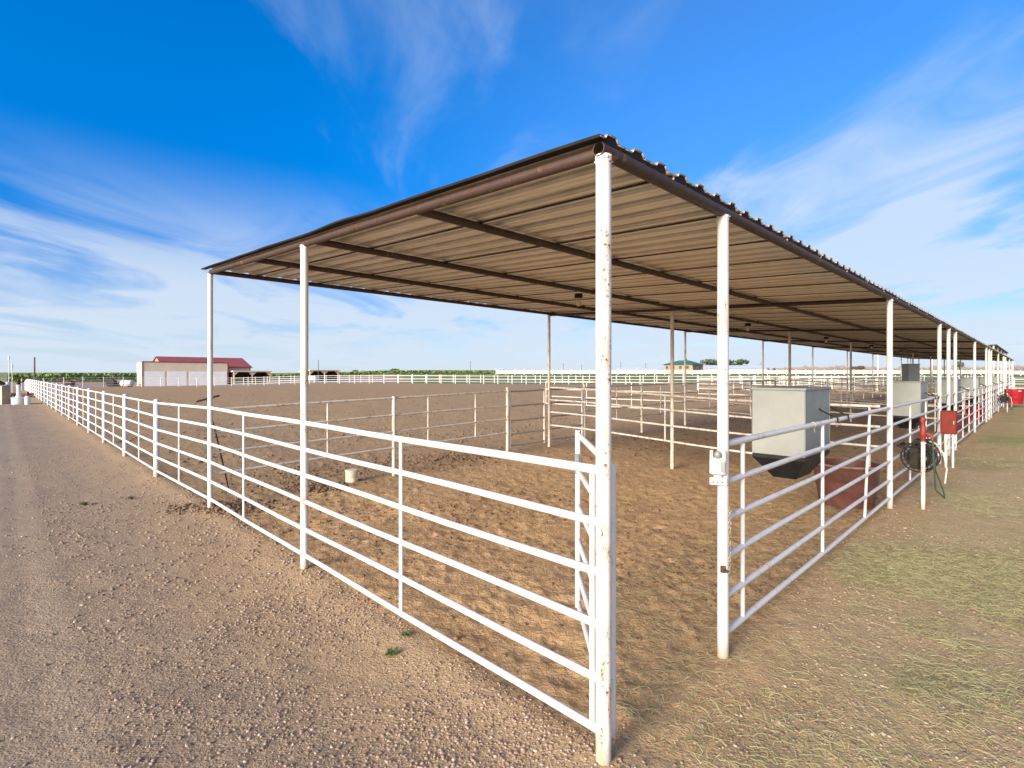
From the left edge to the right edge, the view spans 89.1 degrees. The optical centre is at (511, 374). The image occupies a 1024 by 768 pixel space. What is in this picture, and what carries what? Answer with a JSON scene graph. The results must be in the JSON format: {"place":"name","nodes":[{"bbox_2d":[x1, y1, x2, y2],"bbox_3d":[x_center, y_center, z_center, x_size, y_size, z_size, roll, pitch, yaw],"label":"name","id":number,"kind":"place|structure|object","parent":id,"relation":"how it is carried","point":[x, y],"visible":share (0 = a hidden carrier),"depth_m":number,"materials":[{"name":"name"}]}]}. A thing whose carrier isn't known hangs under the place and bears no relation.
{"place":"outdoors","nodes":[
{"label":"outdoors","id":0,"kind":"place"},
{"bbox_2d":[0,389,614,767],"bbox_3d":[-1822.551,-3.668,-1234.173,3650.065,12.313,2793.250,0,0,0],"label":"gravel road","id":1,"kind":"structure","parent":0,"point":[37,599],"depth_m":3.78,"materials":[{"name":"gravel"}]},
{"bbox_2d":[0,381,9,403],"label":"wood bin","id":2,"kind":"object","parent":1,"relation":"on","point":[4,394],"visible":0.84,"depth_m":35.90,"materials":[{"name":"brown wood"}]},
{"bbox_2d":[6,356,10,403],"bbox_3d":[-35.385,0.445,36.500,0.240,3.450,0.240,0,0,0],"label":"antenna post","id":3,"kind":"object","parent":1,"relation":"on","point":[8,383],"visible":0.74,"depth_m":36.48,"materials":[{"name":"white metal"}]},
{"bbox_2d":[11,364,12,391],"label":"antenna post","id":4,"kind":"object","parent":1,"relation":"on","point":[12,376],"visible":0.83,"depth_m":60.01,"materials":[{"name":"white metal"}]},
{"bbox_2d":[11,377,26,403],"bbox_3d":[-34.116,1.149,36.000,0.884,1.942,0.884,0,0,-38],"label":"stock tank","id":5,"kind":"object","parent":1,"relation":"on","point":[18,398],"visible":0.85,"depth_m":35.88,"materials":[{"name":"white plastic"}]},
{"bbox_2d":[25,391,30,404],"bbox_3d":[-33.189,1.645,35.600,0.300,0.950,0.300,0,0,0],"label":"gas cylinder","id":6,"kind":"object","parent":1,"relation":"on","point":[27,399],"visible":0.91,"depth_m":35.53,"materials":[{"name":"white metal"}]},
{"bbox_2d":[11,393,50,397],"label":"manure bank","id":7,"kind":"structure","parent":1,"relation":"on","point":[22,395],"depth_m":46.87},
{"bbox_2d":[79,501,91,505],"bbox_3d":[-6.651,2.014,8.101,0.198,0.065,0.191,0,0,34],"label":"weed","id":8,"kind":"object","parent":1,"relation":"on","point":[84,503],"visible":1,"depth_m":8.09,"materials":[{"name":"green plant"}]},
{"bbox_2d":[25,379,206,498],"bbox_3d":[-32.900,1.349,36.584,0.107,1.741,80.966,0,0,-45],"label":"pipe fence","id":9,"kind":"object","parent":1,"relation":"on","point":[35,387],"visible":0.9,"depth_m":12.94,"materials":[{"name":"metal"}]},
{"bbox_2d":[384,646,400,655],"bbox_3d":[-0.862,1.990,3.707,0.109,0.043,0.131,0,0,24],"label":"weed","id":10,"kind":"object","parent":1,"relation":"on","point":[390,652],"visible":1,"depth_m":3.71,"materials":[{"name":"green plant"}]},
{"bbox_2d":[399,630,411,636],"bbox_3d":[-0.810,1.976,3.951,0.101,0.031,0.098,0,0,0],"label":"weed","id":11,"kind":"object","parent":1,"relation":"on","point":[404,633],"visible":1,"depth_m":3.95,"materials":[{"name":"green plant"}]},
{"bbox_2d":[0,438,1023,767],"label":"gravel stones","id":12,"kind":"object","parent":1,"relation":"on","point":[430,714],"visible":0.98,"depth_m":3.35,"materials":[{"name":"gravel"}]},
{"bbox_2d":[0,372,1023,767],"bbox_3d":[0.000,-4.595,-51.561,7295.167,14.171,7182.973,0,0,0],"label":"ground","id":13,"kind":"structure","parent":0,"point":[962,474],"depth_m":3.65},
{"bbox_2d":[7,372,136,381],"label":"corn field","id":14,"kind":"structure","parent":13,"relation":"on","point":[67,376],"depth_m":149.97,"materials":[{"name":"green plant"}]},
{"bbox_2d":[65,382,80,386],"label":"farm implement","id":15,"kind":"object","parent":13,"relation":"on","point":[70,383],"visible":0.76,"depth_m":95.58,"materials":[{"name":"red metal"}]},
{"bbox_2d":[106,375,125,386],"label":"tractor","id":16,"kind":"object","parent":13,"relation":"on","point":[112,384],"visible":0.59,"depth_m":93.29,"materials":[{"name":"paint"}]},
{"bbox_2d":[137,356,252,385],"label":"barn","id":17,"kind":"structure","parent":13,"relation":"on","point":[176,368],"depth_m":100.61,"materials":[{"name":"beige metal"}]},
{"bbox_2d":[144,371,164,385],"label":"overhead door","id":18,"kind":"structure","parent":17,"relation":"in","point":[148,375],"depth_m":96.29,"materials":[{"name":"metal"}]},
{"bbox_2d":[168,371,186,385],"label":"overhead door","id":19,"kind":"structure","parent":17,"relation":"in","point":[172,375],"depth_m":98.86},
{"bbox_2d":[189,372,206,385],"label":"overhead door","id":20,"kind":"structure","parent":17,"relation":"in","point":[192,375],"depth_m":101.20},
{"bbox_2d":[213,372,226,384],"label":"overhead door","id":21,"kind":"structure","parent":17,"relation":"in","point":[219,376],"depth_m":104.04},
{"bbox_2d":[229,371,271,384],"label":"loafing shed","id":22,"kind":"structure","parent":13,"relation":"on","point":[237,377],"depth_m":109.94,"materials":[{"name":"beige metal"}]},
{"bbox_2d":[240,375,372,384],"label":"lane fence","id":23,"kind":"object","parent":13,"relation":"on","point":[314,381],"visible":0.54,"depth_m":98.03,"materials":[{"name":"white metal"}]},
{"bbox_2d":[308,376,318,382],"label":"stock trailer","id":24,"kind":"object","parent":13,"relation":"on","point":[312,378],"visible":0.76,"depth_m":102.02,"materials":[{"name":"white metal"}]},
{"bbox_2d":[299,370,340,381],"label":"loafing shed","id":25,"kind":"structure","parent":13,"relation":"on","point":[322,373],"depth_m":117.50,"materials":[{"name":"beige metal"}]},
{"bbox_2d":[270,370,512,377],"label":"corn field","id":26,"kind":"structure","parent":13,"relation":"on","point":[412,372],"depth_m":235.14,"materials":[{"name":"green plant"}]},
{"bbox_2d":[579,417,1023,767],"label":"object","id":27,"kind":"object","parent":13,"relation":"on","point":[976,693],"visible":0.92,"depth_m":4.22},
{"bbox_2d":[919,417,933,509],"bbox_3d":[6.135,1.365,7.705,0.127,1.470,0.172,0,0,-11],"label":"yard hydrant","id":28,"kind":"object","parent":13,"relation":"on","point":[923,433],"visible":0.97,"depth_m":7.70,"materials":[{"name":"metal"}]},
{"bbox_2d":[940,410,956,467],"bbox_3d":[9.406,1.440,11.193,0.184,1.320,0.270,0,0,-45],"label":"electric box","id":29,"kind":"object","parent":13,"relation":"on","point":[948,421],"visible":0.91,"depth_m":11.14,"materials":[{"name":"red paint"}]},
{"bbox_2d":[941,411,955,433],"bbox_3d":[9.350,1.030,11.137,0.027,0.470,0.245,0,0,-45],"label":"door","id":30,"kind":"structure","parent":29,"relation":"in","point":[948,419],"depth_m":11.14,"materials":[{"name":"red paint"}]},
{"bbox_2d":[1004,389,1023,403],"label":"water tub","id":31,"kind":"object","parent":13,"relation":"on","point":[1016,396],"visible":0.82,"depth_m":31.16,"materials":[{"name":"red plastic"}]},
{"bbox_2d":[0,0,1023,372],"label":"sky","id":32,"kind":"structure","parent":0,"point":[146,145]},
{"bbox_2d":[24,383,1023,754],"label":"pen soil","id":33,"kind":"structure","parent":0,"point":[550,677],"depth_m":7.63,"materials":[{"name":"soil"}]},
{"bbox_2d":[21,377,142,389],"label":"perimeter fence","id":34,"kind":"object","parent":33,"relation":"on","point":[83,382],"visible":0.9,"depth_m":75.25,"materials":[{"name":"white metal"}]},
{"bbox_2d":[120,380,133,386],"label":"water tank","id":35,"kind":"object","parent":33,"relation":"on","point":[127,381],"visible":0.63,"depth_m":83.58,"materials":[{"name":"white plastic"}]},
{"bbox_2d":[196,395,228,487],"bbox_3d":[-4.835,1.168,8.447,0.318,1.714,1.099,0,0,-20],"label":"handle rod","id":36,"kind":"object","parent":33,"relation":"on","point":[216,437],"visible":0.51,"depth_m":8.37,"materials":[{"name":"black metal"}]},
{"bbox_2d":[142,375,383,386],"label":"perimeter fence","id":37,"kind":"object","parent":33,"relation":"on","point":[294,380],"visible":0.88,"depth_m":86.32,"materials":[{"name":"white metal"}]},
{"bbox_2d":[148,449,517,517],"bbox_3d":[-3.155,1.921,10.617,3.887,0.229,7.350,0,0,45],"label":"manure pile","id":38,"kind":"object","parent":33,"relation":"on","point":[236,506],"visible":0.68,"depth_m":8.90,"materials":[{"name":"soil"}]},
{"bbox_2d":[345,468,357,482],"bbox_3d":[-2.915,1.843,9.450,0.234,0.233,0.234,0,0,0],"label":"bucket","id":39,"kind":"object","parent":33,"relation":"on","point":[351,475],"visible":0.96,"depth_m":9.36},
{"bbox_2d":[214,387,508,475],"bbox_3d":[-2.255,1.185,9.888,6.107,1.766,0.070,0,0,-45],"label":"back panel","id":40,"kind":"object","parent":33,"relation":"on","point":[394,430],"visible":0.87,"depth_m":9.80,"materials":[{"name":"white paint"}]},
{"bbox_2d":[509,389,544,447],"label":"pipe gate","id":41,"kind":"structure","parent":40,"relation":"attached to","point":[543,417],"depth_m":12.43,"materials":[{"name":"metal"}]},
{"bbox_2d":[384,374,639,384],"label":"perimeter fence","id":42,"kind":"object","parent":33,"relation":"on","point":[455,378],"visible":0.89,"depth_m":88.17,"materials":[{"name":"white metal"}]},
{"bbox_2d":[55,389,996,706],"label":"dung crumbs","id":43,"kind":"object","parent":33,"relation":"on","point":[515,507],"visible":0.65,"depth_m":7.53,"materials":[{"name":"soil"}]},
{"bbox_2d":[201,134,1013,765],"bbox_3d":[18.851,0.271,25.757,58.762,3.758,7.212,0,0,-45],"label":"shade shelter","id":44,"kind":"object","parent":33,"relation":"on","point":[609,228],"visible":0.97,"depth_m":5.49,"materials":[{"name":"white paint"}]},
{"bbox_2d":[209,406,299,554],"bbox_3d":[-3.299,1.174,6.511,0.049,1.402,3.270,0,0,-45],"label":"fence panel","id":45,"kind":"object","parent":44,"relation":"attached to","point":[274,488],"visible":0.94,"depth_m":6.34,"materials":[{"name":"white paint"}]},
{"bbox_2d":[304,421,595,732],"bbox_3d":[-0.822,1.174,3.995,0.049,1.402,3.630,0,0,-45],"label":"fence panel","id":46,"kind":"object","parent":44,"relation":"attached to","point":[590,621],"visible":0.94,"depth_m":3.33,"materials":[{"name":"white paint"}]},
{"bbox_2d":[550,387,582,441],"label":"pipe gate","id":47,"kind":"structure","parent":44,"relation":"attached to","point":[551,416],"depth_m":13.33,"materials":[{"name":"metal"}]},
{"bbox_2d":[574,293,582,305],"bbox_3d":[1.068,-1.198,8.347,0.120,0.200,0.100,0,0,0],"label":"jar light","id":48,"kind":"object","parent":44,"relation":"hanging from","point":[578,296],"visible":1,"depth_m":8.31,"materials":[{"name":"glass"}]},
{"bbox_2d":[575,430,615,736],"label":"pipe gate","id":49,"kind":"structure","parent":44,"relation":"attached to","point":[580,587],"depth_m":3.57,"materials":[{"name":"metal"}]},
{"bbox_2d":[546,381,681,409],"bbox_3d":[3.718,0.779,20.338,0.042,0.996,6.416,0,0,-45],"label":"run divider","id":50,"kind":"object","parent":44,"relation":"attached to","point":[631,399],"visible":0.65,"depth_m":19.78,"materials":[{"name":"paint"}]},
{"bbox_2d":[550,387,880,466],"bbox_3d":[3.270,0.872,10.430,0.046,1.134,6.887,0,0,-42],"label":"pen divider","id":51,"kind":"object","parent":44,"relation":"attached to","point":[831,404],"visible":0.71,"depth_m":10.35,"materials":[{"name":"white paint"}]},
{"bbox_2d":[710,449,726,485],"bbox_3d":[1.446,0.654,3.641,0.115,0.248,0.066,0,0,22],"label":"latch box","id":52,"kind":"object","parent":44,"relation":"attached to","point":[717,466],"visible":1,"depth_m":3.62,"materials":[{"name":"white metal"}]},
{"bbox_2d":[720,565,727,572],"bbox_3d":[1.491,1.370,3.643,0.032,0.050,0.063,0,0,-32],"label":"latch lug","id":53,"kind":"object","parent":44,"relation":"attached to","point":[723,569],"visible":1,"depth_m":3.64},
{"bbox_2d":[728,506,731,573],"bbox_3d":[1.526,1.160,3.647,0.025,0.477,0.023,0,0,-37],"label":"gate chain","id":54,"kind":"object","parent":44,"relation":"hanging from","point":[729,521],"visible":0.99,"depth_m":3.64,"materials":[{"name":"metal"}]},
{"bbox_2d":[745,323,750,330],"bbox_3d":[5.986,-1.198,13.187,0.120,0.200,0.100,0,0,0],"label":"jar light","id":55,"kind":"object","parent":44,"relation":"hanging from","point":[747,325],"visible":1,"depth_m":13.15,"materials":[{"name":"glass"}]},
{"bbox_2d":[698,378,801,394],"bbox_3d":[13.981,0.735,30.440,0.042,0.996,6.416,0,0,-45],"label":"run divider","id":56,"kind":"object","parent":44,"relation":"attached to","point":[770,384],"visible":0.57,"depth_m":31.14,"materials":[{"name":"paint"}]},
{"bbox_2d":[729,406,890,633],"bbox_3d":[3.583,1.174,5.742,5.750,1.402,0.049,0,0,-45],"label":"fence panel","id":57,"kind":"object","parent":44,"relation":"attached to","point":[744,581],"visible":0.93,"depth_m":4.72,"materials":[{"name":"white paint"}]},
{"bbox_2d":[750,386,848,479],"bbox_3d":[3.280,0.650,5.910,0.964,1.010,0.747,0,0,-45],"label":"hopper feeder","id":58,"kind":"object","parent":57,"relation":"hanging from","point":[776,407],"visible":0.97,"depth_m":5.68,"materials":[{"name":"white metal"}]},
{"bbox_2d":[686,381,936,430],"bbox_3d":[8.344,0.839,15.424,0.046,1.199,6.887,0,0,-42],"label":"pen divider","id":59,"kind":"object","parent":44,"relation":"attached to","point":[934,406],"visible":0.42,"depth_m":14.64,"materials":[{"name":"paint"}]},
{"bbox_2d":[779,377,869,390],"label":"run divider","id":60,"kind":"object","parent":44,"relation":"attached to","point":[821,377],"visible":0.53,"depth_m":40.84,"materials":[{"name":"paint"}]},
{"bbox_2d":[764,379,969,413],"bbox_3d":[13.476,0.823,20.475,0.046,1.228,6.887,0,0,-42],"label":"pen divider","id":61,"kind":"object","parent":44,"relation":"attached to","point":[847,399],"visible":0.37,"depth_m":20.41,"materials":[{"name":"paint"}]},
{"bbox_2d":[814,378,984,405],"bbox_3d":[18.607,0.817,25.526,0.046,1.242,6.887,0,0,-42],"label":"pen divider","id":62,"kind":"object","parent":44,"relation":"attached to","point":[875,387],"visible":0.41,"depth_m":26.30,"materials":[{"name":"paint"}]},
{"bbox_2d":[893,396,939,496],"bbox_3d":[7.606,1.174,9.702,5.380,1.402,0.049,0,0,-45],"label":"fence panel","id":63,"kind":"object","parent":44,"relation":"attached to","point":[909,434],"visible":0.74,"depth_m":8.99,"materials":[{"name":"white paint"}]},
{"bbox_2d":[893,381,938,428],"bbox_3d":[8.661,0.650,11.206,0.964,1.010,0.747,0,0,-45],"label":"hopper feeder","id":64,"kind":"object","parent":63,"relation":"hanging from","point":[906,391],"visible":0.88,"depth_m":10.94,"materials":[{"name":"metal"}]},
{"bbox_2d":[897,438,947,498],"bbox_3d":[6.319,1.400,8.026,0.589,0.901,0.749,0,0,43],"label":"hose","id":65,"kind":"object","parent":63,"relation":"attached to","point":[912,456],"visible":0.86,"depth_m":8.02,"materials":[{"name":"plastic"}]},
{"bbox_2d":[848,377,994,399],"bbox_3d":[23.739,0.814,30.577,0.046,1.248,6.887,0,0,-42],"label":"pen divider","id":66,"kind":"object","parent":44,"relation":"attached to","point":[880,383],"visible":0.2,"depth_m":32.11,"materials":[{"name":"paint"}]},
{"bbox_2d":[873,377,1000,391],"bbox_3d":[28.870,0.812,35.627,0.046,1.251,6.887,0,0,-42],"label":"pen divider","id":67,"kind":"object","parent":44,"relation":"attached to","point":[894,377],"visible":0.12,"depth_m":37.62,"materials":[{"name":"paint"}]},
{"bbox_2d":[942,394,948,455],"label":"pipe gate","id":68,"kind":"structure","parent":44,"relation":"attached to","point":[947,405],"depth_m":12.72,"materials":[{"name":"metal"}]},
{"bbox_2d":[951,392,955,447],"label":"pipe gate","id":69,"kind":"structure","parent":44,"relation":"attached to","point":[954,403],"depth_m":13.73,"materials":[{"name":"metal"}]},
{"bbox_2d":[957,388,974,442],"bbox_3d":[13.846,1.174,15.844,5.750,1.402,0.049,0,0,-45],"label":"fence panel","id":70,"kind":"object","parent":44,"relation":"attached to","point":[963,417],"visible":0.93,"depth_m":15.49,"materials":[{"name":"white paint"}]},
{"bbox_2d":[934,379,968,410],"bbox_3d":[13.543,0.650,16.011,0.964,1.010,0.747,0,0,-45],"label":"hopper feeder","id":71,"kind":"object","parent":70,"relation":"hanging from","point":[944,390],"visible":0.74,"depth_m":15.79,"materials":[{"name":"metal"}]},
{"bbox_2d":[976,386,986,426],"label":"fence panel","id":72,"kind":"object","parent":44,"relation":"attached to","point":[978,402],"visible":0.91,"depth_m":19.61,"materials":[{"name":"white paint"}]},
{"bbox_2d":[960,378,986,402],"bbox_3d":[18.924,0.650,21.308,0.964,1.010,0.747,0,0,-45],"label":"hopper feeder","id":73,"kind":"object","parent":72,"relation":"hanging from","point":[966,382],"visible":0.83,"depth_m":21.09,"materials":[{"name":"metal"}]},
{"bbox_2d":[987,385,989,417],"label":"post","id":74,"kind":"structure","parent":44,"relation":"attached to","point":[988,398],"depth_m":22.82,"materials":[{"name":"metal"}]},
{"bbox_2d":[990,385,991,415],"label":"pipe gate","id":75,"kind":"structure","parent":44,"relation":"attached to","point":[990,400],"depth_m":23.83,"materials":[{"name":"metal"}]},
{"bbox_2d":[992,383,998,413],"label":"fence panel","id":76,"kind":"object","parent":44,"relation":"attached to","point":[993,398],"visible":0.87,"depth_m":25.25,"materials":[{"name":"white paint"}]},
{"bbox_2d":[976,377,995,397],"bbox_3d":[23.806,0.650,26.113,0.964,1.010,0.747,0,0,-45],"label":"hopper feeder","id":77,"kind":"object","parent":76,"relation":"hanging from","point":[982,380],"visible":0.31,"depth_m":25.85,"materials":[{"name":"metal"}]},
{"bbox_2d":[997,394,1011,409],"bbox_3d":[25.547,1.400,26.953,0.589,0.901,0.749,0,0,43],"label":"hose reel","id":78,"kind":"object","parent":76,"relation":"attached to","point":[1002,399],"visible":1,"depth_m":26.94,"materials":[{"name":"plastic"}]},
{"bbox_2d":[999,382,1003,407],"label":"fence panel","id":79,"kind":"object","parent":44,"relation":"attached to","point":[1001,387],"visible":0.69,"depth_m":30.46,"materials":[{"name":"white paint"}]},
{"bbox_2d":[992,377,1003,393],"bbox_3d":[29.187,0.650,31.409,0.964,1.010,0.747,0,0,-45],"label":"hopper feeder","id":80,"kind":"object","parent":79,"relation":"hanging from","point":[994,379],"visible":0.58,"depth_m":31.11,"materials":[{"name":"metal"}]},
{"bbox_2d":[583,383,683,436],"bbox_3d":[3.931,1.118,15.977,5.616,1.710,0.070,0,0,-45],"label":"back panel","id":81,"kind":"object","parent":33,"relation":"on","point":[585,410],"visible":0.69,"depth_m":15.51,"materials":[{"name":"paint"}]},
{"bbox_2d":[687,379,751,415],"bbox_3d":[8.147,1.049,20.127,5.716,1.721,0.070,0,0,-45],"label":"back panel","id":82,"kind":"object","parent":33,"relation":"on","point":[750,380],"visible":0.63,"depth_m":21.16,"materials":[{"name":"paint"}]},
{"bbox_2d":[774,378,811,385],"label":"back panel","id":83,"kind":"object","parent":33,"relation":"on","point":[795,381],"visible":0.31,"depth_m":26.12,"materials":[{"name":"paint"}]},
{"bbox_2d":[697,376,921,389],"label":"corral fence","id":84,"kind":"object","parent":33,"relation":"on","point":[787,382],"visible":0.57,"depth_m":57.96,"materials":[{"name":"white metal"}]},
{"bbox_2d":[813,377,841,402],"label":"back panel","id":85,"kind":"object","parent":33,"relation":"on","point":[833,387],"visible":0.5,"depth_m":31.20,"materials":[{"name":"paint"}]},
{"bbox_2d":[640,375,1023,388],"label":"perimeter fence","id":86,"kind":"object","parent":33,"relation":"on","point":[755,379],"visible":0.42,"depth_m":87.94,"materials":[{"name":"white plastic"}]},
{"bbox_2d":[814,457,882,509],"bbox_3d":[5.155,1.671,8.016,0.948,0.637,0.948,0,0,0],"label":"water tub","id":87,"kind":"object","parent":33,"relation":"on","point":[841,477],"visible":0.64,"depth_m":7.71,"materials":[{"name":"red plastic"}]},
{"bbox_2d":[853,378,872,400],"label":"back panel","id":88,"kind":"object","parent":33,"relation":"on","point":[867,382],"visible":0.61,"depth_m":36.23,"materials":[{"name":"paint"}]},
{"bbox_2d":[793,376,945,391],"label":"corral fence","id":89,"kind":"object","parent":33,"relation":"on","point":[859,388],"visible":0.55,"depth_m":48.22,"materials":[{"name":"white metal"}]},
{"bbox_2d":[873,378,886,396],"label":"back panel","id":90,"kind":"object","parent":33,"relation":"on","point":[878,386],"visible":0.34,"depth_m":40.17,"materials":[{"name":"paint"}]},
{"bbox_2d":[901,364,919,430],"bbox_3d":[14.117,0.834,18.400,0.430,2.417,0.350,0,0,0],"label":"feed bin","id":91,"kind":"object","parent":33,"relation":"on","point":[910,372],"visible":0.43,"depth_m":18.24,"materials":[{"name":"metal"}]},
{"bbox_2d":[877,344,1007,391],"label":"shade shelter","id":92,"kind":"object","parent":33,"relation":"on","point":[998,348],"visible":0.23,"depth_m":56.58,"materials":[{"name":"white paint"}]},
{"bbox_2d":[936,412,967,431],"bbox_3d":[15.412,1.671,18.153,0.948,0.637,0.948,0,0,0],"label":"water tub","id":93,"kind":"object","parent":33,"relation":"on","point":[959,424],"visible":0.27,"depth_m":17.76,"materials":[{"name":"red plastic"}]},
{"bbox_2d":[959,404,984,419],"bbox_3d":[20.472,1.675,23.133,0.919,0.630,0.919,0,0,0],"label":"water tub","id":94,"kind":"object","parent":33,"relation":"on","point":[971,411],"visible":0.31,"depth_m":22.81,"materials":[{"name":"red plastic"}]},
{"bbox_2d":[383,372,1023,385],"bbox_3d":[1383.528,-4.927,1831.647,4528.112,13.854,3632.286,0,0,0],"label":"pasture","id":95,"kind":"structure","parent":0,"point":[530,378],"depth_m":126.00,"materials":[{"name":"soil"}]},
{"bbox_2d":[616,368,644,371],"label":"farm building","id":96,"kind":"structure","parent":95,"relation":"on","point":[630,369],"depth_m":326.77,"materials":[{"name":"white metal"}]},
{"bbox_2d":[644,368,657,371],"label":"farm building","id":97,"kind":"structure","parent":95,"relation":"on","point":[651,369],"depth_m":416.89,"materials":[{"name":"white metal"}]},
{"bbox_2d":[663,359,704,371],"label":"house","id":98,"kind":"structure","parent":95,"relation":"on","point":[679,365],"depth_m":203.97,"materials":[{"name":"beige brick"}]},
{"bbox_2d":[700,359,716,364],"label":"tree","id":99,"kind":"object","parent":95,"relation":"on","point":[709,362],"visible":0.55,"depth_m":259.78,"materials":[{"name":"green plant"}]},
{"bbox_2d":[397,375,1023,382],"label":"lane fence","id":100,"kind":"object","parent":95,"relation":"on","point":[643,376],"visible":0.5,"depth_m":99.79,"materials":[{"name":"white metal"}]},
{"bbox_2d":[715,360,736,364],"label":"tree","id":101,"kind":"object","parent":95,"relation":"on","point":[733,362],"visible":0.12,"depth_m":259.83,"materials":[{"name":"green plant"}]},
{"bbox_2d":[703,365,771,371],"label":"steel building","id":102,"kind":"structure","parent":95,"relation":"on","point":[735,367],"depth_m":241.59,"materials":[{"name":"white metal"}]},
{"bbox_2d":[736,359,749,364],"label":"tree","id":103,"kind":"object","parent":95,"relation":"on","point":[741,361],"visible":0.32,"depth_m":257.94,"materials":[{"name":"green plant"}]},
{"bbox_2d":[496,369,1023,375],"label":"pasture fence","id":104,"kind":"object","parent":95,"relation":"on","point":[767,372],"visible":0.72,"depth_m":149.98,"materials":[{"name":"white plastic"}]},
{"bbox_2d":[849,366,866,372],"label":"hay wagon","id":105,"kind":"object","parent":95,"relation":"on","point":[858,367],"visible":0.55,"depth_m":157.00,"materials":[{"name":"brown wood"}]},
{"bbox_2d":[784,365,1023,372],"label":"windbreak","id":106,"kind":"object","parent":95,"relation":"on","point":[1015,368],"visible":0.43,"depth_m":534.40,"materials":[{"name":"metal"}]},
{"bbox_2d":[952,361,963,372],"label":"tree","id":107,"kind":"object","parent":95,"relation":"on","point":[958,364],"visible":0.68,"depth_m":199.88,"materials":[{"name":"green plant"}]},
{"bbox_2d":[772,367,1017,372],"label":"hill","id":108,"kind":"structure","parent":0,"point":[843,368],"depth_m":724.00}
]}

